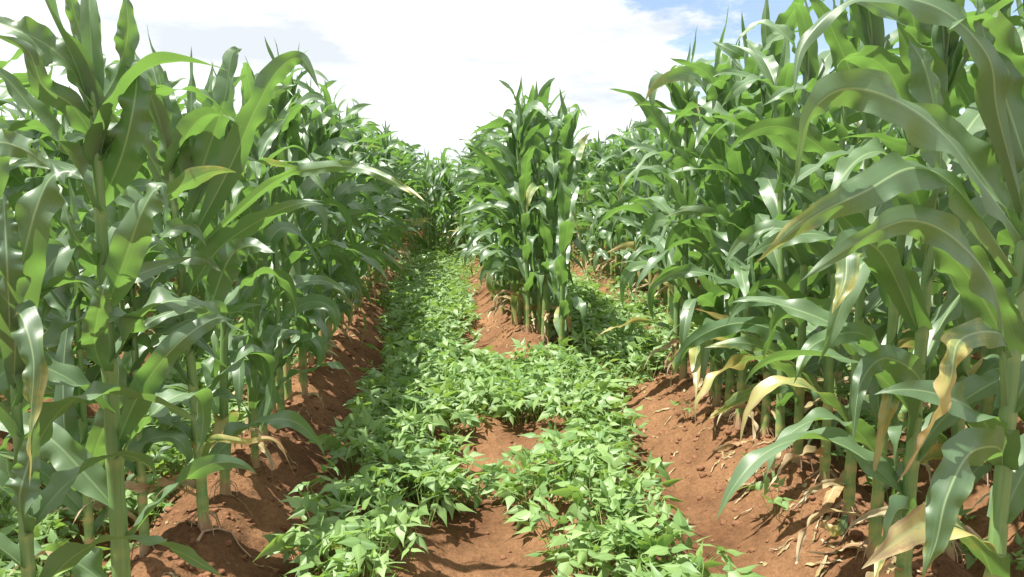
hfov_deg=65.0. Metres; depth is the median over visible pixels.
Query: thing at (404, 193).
corn plant
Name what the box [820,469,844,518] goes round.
fallen corn leaf
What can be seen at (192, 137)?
corn plant
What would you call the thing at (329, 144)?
corn plant
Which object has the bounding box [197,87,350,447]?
corn plant
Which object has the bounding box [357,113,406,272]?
corn plant
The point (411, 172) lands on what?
corn plant
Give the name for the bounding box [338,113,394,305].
corn plant
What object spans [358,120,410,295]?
corn plant
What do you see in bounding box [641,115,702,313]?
corn plant
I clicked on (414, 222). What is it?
corn plant
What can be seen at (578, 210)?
corn plant
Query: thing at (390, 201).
corn plant
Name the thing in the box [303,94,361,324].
corn plant
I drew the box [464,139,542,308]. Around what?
corn plant
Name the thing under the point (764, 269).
corn plant
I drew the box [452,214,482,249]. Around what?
corn plant
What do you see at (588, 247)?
corn plant
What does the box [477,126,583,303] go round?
corn plant
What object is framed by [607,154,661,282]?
corn plant
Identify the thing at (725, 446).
fallen corn leaf
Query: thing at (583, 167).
corn plant
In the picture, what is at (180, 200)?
corn plant
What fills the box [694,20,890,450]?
corn plant
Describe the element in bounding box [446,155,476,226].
corn plant
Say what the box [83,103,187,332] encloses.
corn plant
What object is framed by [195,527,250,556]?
exposed root
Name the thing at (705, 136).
corn plant
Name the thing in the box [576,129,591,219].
corn plant
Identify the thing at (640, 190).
corn plant
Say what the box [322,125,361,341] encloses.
corn plant
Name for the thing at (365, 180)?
corn plant
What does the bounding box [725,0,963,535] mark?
corn plant
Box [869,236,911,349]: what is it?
corn plant
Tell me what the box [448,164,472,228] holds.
corn plant
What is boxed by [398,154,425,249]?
corn plant
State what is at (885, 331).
corn plant
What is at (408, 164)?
corn plant
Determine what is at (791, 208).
corn plant
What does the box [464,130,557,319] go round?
corn plant
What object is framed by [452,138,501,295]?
corn plant
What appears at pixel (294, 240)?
corn plant
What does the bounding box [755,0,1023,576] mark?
corn plant
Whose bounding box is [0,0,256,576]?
corn plant
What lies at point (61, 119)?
corn plant
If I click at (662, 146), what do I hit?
corn plant
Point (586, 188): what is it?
corn plant
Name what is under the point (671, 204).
corn plant
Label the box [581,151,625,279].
corn plant
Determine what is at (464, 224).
corn plant
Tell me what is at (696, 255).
corn plant
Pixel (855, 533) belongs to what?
soil clods
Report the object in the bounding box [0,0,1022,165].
sky
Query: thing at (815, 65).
corn plant
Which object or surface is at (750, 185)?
corn plant
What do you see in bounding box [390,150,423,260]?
corn plant
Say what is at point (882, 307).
corn plant
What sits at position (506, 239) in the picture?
corn plant
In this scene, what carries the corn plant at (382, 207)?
on the ground
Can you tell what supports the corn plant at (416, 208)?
on the ground
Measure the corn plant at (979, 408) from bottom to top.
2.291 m
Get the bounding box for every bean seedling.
[669,398,692,417]
[739,470,796,517]
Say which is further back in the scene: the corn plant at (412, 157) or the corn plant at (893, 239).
the corn plant at (412, 157)
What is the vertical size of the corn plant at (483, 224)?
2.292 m
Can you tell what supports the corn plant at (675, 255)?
on the ground
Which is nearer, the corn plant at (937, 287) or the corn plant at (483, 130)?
the corn plant at (937, 287)
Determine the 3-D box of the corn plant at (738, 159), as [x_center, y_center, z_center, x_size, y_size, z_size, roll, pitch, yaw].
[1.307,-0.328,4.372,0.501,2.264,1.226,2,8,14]
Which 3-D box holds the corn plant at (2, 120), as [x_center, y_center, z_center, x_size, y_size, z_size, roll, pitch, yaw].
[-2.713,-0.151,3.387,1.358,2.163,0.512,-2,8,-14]
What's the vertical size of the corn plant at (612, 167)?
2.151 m
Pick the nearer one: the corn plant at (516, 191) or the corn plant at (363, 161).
the corn plant at (516, 191)
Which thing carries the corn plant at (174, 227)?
on the ground
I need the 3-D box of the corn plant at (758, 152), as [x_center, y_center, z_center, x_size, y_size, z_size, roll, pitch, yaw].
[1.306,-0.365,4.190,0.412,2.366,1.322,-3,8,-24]
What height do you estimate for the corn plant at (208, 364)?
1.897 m
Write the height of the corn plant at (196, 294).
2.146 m
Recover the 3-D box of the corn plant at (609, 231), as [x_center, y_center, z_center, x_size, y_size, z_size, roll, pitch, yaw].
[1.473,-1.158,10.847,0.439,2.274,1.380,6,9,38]
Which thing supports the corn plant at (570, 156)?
on the ground
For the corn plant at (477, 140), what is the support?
on the ground
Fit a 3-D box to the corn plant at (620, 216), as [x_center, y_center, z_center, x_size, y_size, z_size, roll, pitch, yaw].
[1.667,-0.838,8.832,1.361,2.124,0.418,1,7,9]
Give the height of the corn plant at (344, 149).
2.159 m
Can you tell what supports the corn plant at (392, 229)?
on the ground
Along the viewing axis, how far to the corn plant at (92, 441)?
2.76 m
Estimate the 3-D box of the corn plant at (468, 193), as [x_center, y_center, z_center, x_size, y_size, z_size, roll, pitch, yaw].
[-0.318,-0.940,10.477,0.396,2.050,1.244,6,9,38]
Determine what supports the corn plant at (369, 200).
on the ground
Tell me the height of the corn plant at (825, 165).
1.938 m
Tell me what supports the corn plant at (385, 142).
on the ground
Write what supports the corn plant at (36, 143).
on the ground
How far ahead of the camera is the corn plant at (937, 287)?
3.78 m
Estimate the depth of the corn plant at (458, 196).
16.73 m
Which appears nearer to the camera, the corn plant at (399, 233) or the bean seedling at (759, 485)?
the bean seedling at (759, 485)
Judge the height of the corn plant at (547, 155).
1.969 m
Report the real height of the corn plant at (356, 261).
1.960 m
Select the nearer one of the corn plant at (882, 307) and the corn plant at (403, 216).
the corn plant at (882, 307)
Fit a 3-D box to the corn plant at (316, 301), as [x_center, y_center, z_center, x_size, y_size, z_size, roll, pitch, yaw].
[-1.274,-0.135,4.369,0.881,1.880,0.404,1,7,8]
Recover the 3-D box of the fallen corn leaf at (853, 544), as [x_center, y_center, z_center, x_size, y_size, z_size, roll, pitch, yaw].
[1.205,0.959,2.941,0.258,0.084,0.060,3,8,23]
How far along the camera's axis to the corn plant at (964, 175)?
4.02 m
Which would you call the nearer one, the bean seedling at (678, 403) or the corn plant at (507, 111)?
the bean seedling at (678, 403)
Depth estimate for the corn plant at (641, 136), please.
9.13 m
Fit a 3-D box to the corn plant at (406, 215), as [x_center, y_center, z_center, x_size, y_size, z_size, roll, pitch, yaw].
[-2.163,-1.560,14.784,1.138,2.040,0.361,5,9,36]
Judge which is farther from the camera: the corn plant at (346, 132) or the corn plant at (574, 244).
the corn plant at (574, 244)
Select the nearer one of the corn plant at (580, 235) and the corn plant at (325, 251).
the corn plant at (325, 251)
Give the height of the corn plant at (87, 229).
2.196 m
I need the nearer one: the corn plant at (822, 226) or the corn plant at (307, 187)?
the corn plant at (307, 187)
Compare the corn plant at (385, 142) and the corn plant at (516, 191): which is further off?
the corn plant at (385, 142)
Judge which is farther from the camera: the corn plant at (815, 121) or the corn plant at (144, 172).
the corn plant at (144, 172)
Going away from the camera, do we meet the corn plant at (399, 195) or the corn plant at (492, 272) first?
the corn plant at (492, 272)
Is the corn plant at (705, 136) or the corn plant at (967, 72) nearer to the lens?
the corn plant at (967, 72)
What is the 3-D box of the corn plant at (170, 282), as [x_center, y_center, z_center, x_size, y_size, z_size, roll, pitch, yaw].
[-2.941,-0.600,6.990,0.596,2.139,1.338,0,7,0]
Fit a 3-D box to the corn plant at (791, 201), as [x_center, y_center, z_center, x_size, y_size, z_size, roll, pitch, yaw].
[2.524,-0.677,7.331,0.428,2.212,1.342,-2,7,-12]
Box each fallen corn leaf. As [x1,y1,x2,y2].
[712,441,751,451]
[805,540,866,555]
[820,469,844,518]
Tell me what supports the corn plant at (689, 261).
on the ground
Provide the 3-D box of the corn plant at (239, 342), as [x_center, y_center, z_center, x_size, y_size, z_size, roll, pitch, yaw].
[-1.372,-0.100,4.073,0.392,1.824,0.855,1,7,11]
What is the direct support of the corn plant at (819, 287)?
on the ground
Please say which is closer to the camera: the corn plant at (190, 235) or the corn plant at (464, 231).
the corn plant at (190, 235)
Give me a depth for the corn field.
15.68 m
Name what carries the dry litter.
on the ground
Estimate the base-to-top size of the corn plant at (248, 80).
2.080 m
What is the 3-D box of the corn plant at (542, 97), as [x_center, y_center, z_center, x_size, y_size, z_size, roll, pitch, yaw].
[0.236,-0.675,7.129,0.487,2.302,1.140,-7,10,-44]
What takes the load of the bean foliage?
on the ground
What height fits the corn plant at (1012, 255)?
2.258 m
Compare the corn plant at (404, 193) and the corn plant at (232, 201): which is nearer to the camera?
the corn plant at (232, 201)
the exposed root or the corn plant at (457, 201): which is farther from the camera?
the corn plant at (457, 201)
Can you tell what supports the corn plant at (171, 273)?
on the ground
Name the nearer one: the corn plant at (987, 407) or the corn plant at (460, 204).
the corn plant at (987, 407)
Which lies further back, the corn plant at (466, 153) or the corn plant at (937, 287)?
the corn plant at (466, 153)
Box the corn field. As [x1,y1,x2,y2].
[2,102,1012,358]
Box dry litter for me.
[149,283,935,576]
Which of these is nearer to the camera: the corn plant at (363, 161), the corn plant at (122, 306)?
the corn plant at (122, 306)
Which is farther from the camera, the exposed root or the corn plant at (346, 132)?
the corn plant at (346, 132)
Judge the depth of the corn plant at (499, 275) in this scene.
8.25 m
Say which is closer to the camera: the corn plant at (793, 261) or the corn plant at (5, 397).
the corn plant at (5, 397)
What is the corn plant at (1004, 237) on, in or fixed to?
on the ground
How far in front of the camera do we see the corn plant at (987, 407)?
3.43 m
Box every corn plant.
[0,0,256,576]
[0,49,94,399]
[0,73,97,365]
[0,82,82,412]
[0,84,192,317]
[0,115,14,127]
[0,129,222,576]
[0,177,216,575]
[7,88,137,351]
[9,26,426,534]
[19,66,95,280]
[22,189,263,560]
[30,138,176,356]
[56,115,94,369]
[76,78,204,335]
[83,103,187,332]
[116,203,126,305]
[121,63,318,501]
[141,192,224,321]
[143,141,193,321]
[149,175,232,298]
[169,106,198,295]
[177,63,244,479]
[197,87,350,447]
[204,99,356,428]
[205,57,317,413]
[230,145,296,471]
[231,85,303,436]
[234,38,337,400]
[240,47,386,376]
[243,100,386,364]
[274,38,352,382]
[276,70,366,372]
[278,80,366,333]
[278,81,363,360]
[279,79,388,355]
[279,91,327,396]
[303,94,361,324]
[303,106,392,335]
[305,145,371,330]
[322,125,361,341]
[324,80,374,321]
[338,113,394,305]
[341,103,377,316]
[341,120,367,323]
[341,128,401,316]
[346,103,389,302]
[350,114,399,310]
[354,144,401,302]
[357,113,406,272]
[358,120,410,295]
[359,119,397,295]
[360,131,385,286]
[360,152,404,276]
[365,136,402,292]
[367,129,419,261]
[369,140,410,289]
[371,118,422,280]
[375,132,411,284]
[379,150,406,277]
[382,124,409,267]
[382,131,416,252]
[384,132,427,262]
[385,123,403,228]
[385,142,407,272]
[390,135,429,251]
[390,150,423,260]
[394,146,433,249]
[395,179,410,254]
[397,137,421,227]
[397,145,428,246]
[398,144,430,254]
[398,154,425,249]
[399,160,416,252]
[400,156,425,249]
[402,153,426,252]
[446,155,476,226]
[448,162,482,261]
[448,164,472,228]
[448,167,479,241]
[452,126,488,255]
[452,129,483,265]
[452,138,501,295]
[452,158,469,218]
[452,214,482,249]
[453,134,499,280]
[453,156,474,258]
[454,128,531,300]
[454,137,490,274]
[455,140,483,276]
[456,151,473,257]
[457,135,486,227]
[459,75,589,329]
[464,120,574,325]
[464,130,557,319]
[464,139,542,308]
[467,80,555,324]
[467,127,504,266]
[468,135,510,302]
[472,130,496,291]
[475,128,549,315]
[476,114,512,295]
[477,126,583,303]
[480,142,511,300]
[482,135,508,316]
[489,77,583,334]
[490,93,556,332]
[503,90,527,308]
[522,136,551,327]
[526,94,603,342]
[531,132,583,341]
[549,90,591,360]
[570,170,595,255]
[571,134,606,253]
[571,143,588,252]
[573,130,625,273]
[573,143,582,259]
[574,150,636,277]
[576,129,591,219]
[576,133,619,268]
[577,140,606,267]
[578,140,593,266]
[579,141,616,269]
[579,145,638,286]
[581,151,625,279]
[581,171,607,266]
[585,126,655,284]
[590,24,756,379]
[590,116,644,281]
[601,116,645,291]
[601,120,706,299]
[603,118,696,292]
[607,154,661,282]
[610,120,660,293]
[610,137,667,307]
[611,11,763,384]
[613,121,703,301]
[628,47,717,373]
[634,38,792,407]
[634,123,703,306]
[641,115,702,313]
[646,68,874,437]
[647,40,760,396]
[659,0,854,444]
[660,121,729,313]
[663,196,674,284]
[670,159,704,307]
[672,0,908,473]
[674,113,716,283]
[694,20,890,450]
[700,15,797,417]
[700,111,853,318]
[705,0,937,488]
[708,100,824,340]
[716,0,1023,576]
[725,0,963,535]
[728,5,1006,569]
[754,242,759,273]
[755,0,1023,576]
[755,119,886,387]
[762,111,831,374]
[766,94,900,405]
[776,106,798,210]
[790,130,862,273]
[810,0,1023,486]
[811,56,981,432]
[814,59,970,414]
[819,117,831,230]
[842,0,1023,568]
[848,128,888,324]
[867,63,1023,517]
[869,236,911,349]
[878,88,988,462]
[882,107,963,340]
[899,64,970,360]
[959,173,980,354]
[978,395,995,412]
[1008,245,1013,262]
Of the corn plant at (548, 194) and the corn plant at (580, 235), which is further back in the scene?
the corn plant at (580, 235)
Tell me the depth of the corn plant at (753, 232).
3.35 m
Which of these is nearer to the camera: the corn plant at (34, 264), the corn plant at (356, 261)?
the corn plant at (34, 264)
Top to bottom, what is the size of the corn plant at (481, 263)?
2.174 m
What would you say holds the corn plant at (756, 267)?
on the ground
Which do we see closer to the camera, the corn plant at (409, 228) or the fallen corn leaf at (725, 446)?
the fallen corn leaf at (725, 446)
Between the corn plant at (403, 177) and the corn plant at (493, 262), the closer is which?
the corn plant at (493, 262)
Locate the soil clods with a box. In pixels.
[93,283,1023,576]
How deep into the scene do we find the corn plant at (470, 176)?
10.71 m
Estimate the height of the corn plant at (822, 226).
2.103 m
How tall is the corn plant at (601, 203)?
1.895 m
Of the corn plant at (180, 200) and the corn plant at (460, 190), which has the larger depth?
the corn plant at (460, 190)
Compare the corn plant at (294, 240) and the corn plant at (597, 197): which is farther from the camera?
the corn plant at (597, 197)
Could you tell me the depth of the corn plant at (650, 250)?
7.35 m
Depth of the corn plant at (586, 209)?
13.07 m
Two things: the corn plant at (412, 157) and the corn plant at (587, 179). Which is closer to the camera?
the corn plant at (587, 179)
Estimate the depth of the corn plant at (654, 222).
4.97 m
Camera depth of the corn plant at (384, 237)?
8.94 m
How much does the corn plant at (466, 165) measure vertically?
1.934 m
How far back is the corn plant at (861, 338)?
2.69 m
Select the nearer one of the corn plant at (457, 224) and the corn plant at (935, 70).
the corn plant at (935, 70)
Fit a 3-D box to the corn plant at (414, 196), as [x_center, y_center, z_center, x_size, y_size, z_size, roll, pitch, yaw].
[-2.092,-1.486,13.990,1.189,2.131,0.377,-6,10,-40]
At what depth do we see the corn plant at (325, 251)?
5.05 m
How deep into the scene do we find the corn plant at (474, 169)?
9.16 m
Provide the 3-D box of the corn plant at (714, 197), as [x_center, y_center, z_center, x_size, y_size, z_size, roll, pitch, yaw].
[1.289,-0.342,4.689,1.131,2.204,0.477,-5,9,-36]
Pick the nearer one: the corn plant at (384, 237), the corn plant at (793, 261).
the corn plant at (793, 261)
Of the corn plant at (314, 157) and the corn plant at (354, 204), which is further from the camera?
the corn plant at (354, 204)
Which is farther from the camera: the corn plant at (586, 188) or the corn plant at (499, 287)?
the corn plant at (586, 188)
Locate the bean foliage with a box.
[0,234,1023,576]
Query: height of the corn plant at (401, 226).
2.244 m
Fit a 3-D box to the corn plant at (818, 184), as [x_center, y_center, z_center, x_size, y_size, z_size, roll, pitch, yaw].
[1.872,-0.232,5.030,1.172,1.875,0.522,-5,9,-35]
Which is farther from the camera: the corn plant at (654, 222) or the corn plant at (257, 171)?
the corn plant at (654, 222)
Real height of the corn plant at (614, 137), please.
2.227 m
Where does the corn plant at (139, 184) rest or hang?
on the ground
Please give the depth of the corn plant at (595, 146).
11.71 m
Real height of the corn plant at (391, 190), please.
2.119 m
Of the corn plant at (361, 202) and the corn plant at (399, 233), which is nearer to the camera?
the corn plant at (361, 202)
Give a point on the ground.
(458, 549)
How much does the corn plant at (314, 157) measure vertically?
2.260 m
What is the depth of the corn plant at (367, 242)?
7.96 m
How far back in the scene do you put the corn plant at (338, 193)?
5.98 m
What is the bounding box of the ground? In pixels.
[0,231,1023,576]
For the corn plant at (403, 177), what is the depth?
15.42 m
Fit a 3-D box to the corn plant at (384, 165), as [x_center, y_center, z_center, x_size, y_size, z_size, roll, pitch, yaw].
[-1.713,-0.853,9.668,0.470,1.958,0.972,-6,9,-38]
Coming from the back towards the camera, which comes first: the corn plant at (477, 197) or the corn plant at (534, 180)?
the corn plant at (477, 197)
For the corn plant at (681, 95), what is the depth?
5.16 m
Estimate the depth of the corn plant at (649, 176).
7.63 m
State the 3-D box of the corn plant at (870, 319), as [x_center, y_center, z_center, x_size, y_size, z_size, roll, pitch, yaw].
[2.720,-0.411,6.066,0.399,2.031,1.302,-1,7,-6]
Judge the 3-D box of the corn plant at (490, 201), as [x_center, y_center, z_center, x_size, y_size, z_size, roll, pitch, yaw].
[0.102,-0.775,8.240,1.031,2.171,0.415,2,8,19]
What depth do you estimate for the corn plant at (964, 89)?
2.75 m
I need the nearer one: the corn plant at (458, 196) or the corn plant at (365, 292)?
the corn plant at (365, 292)
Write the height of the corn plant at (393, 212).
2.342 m
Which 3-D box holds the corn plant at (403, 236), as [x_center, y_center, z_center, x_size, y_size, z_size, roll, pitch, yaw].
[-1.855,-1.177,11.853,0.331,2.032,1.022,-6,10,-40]
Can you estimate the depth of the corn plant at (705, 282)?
4.76 m
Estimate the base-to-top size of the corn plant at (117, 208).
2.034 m
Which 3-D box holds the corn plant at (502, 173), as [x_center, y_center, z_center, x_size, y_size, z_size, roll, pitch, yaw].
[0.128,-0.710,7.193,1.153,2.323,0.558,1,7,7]
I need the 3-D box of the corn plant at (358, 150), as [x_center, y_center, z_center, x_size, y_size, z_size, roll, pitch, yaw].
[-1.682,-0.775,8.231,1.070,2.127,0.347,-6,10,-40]
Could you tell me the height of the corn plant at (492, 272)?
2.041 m
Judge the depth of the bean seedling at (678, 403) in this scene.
4.74 m
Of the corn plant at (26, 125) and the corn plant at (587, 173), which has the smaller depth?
the corn plant at (26, 125)
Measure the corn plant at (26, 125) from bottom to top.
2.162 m
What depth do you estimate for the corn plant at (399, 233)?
11.45 m
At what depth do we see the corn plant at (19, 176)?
4.78 m
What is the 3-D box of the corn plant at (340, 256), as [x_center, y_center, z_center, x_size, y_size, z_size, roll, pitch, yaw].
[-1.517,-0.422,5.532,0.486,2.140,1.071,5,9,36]
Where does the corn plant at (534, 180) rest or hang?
on the ground

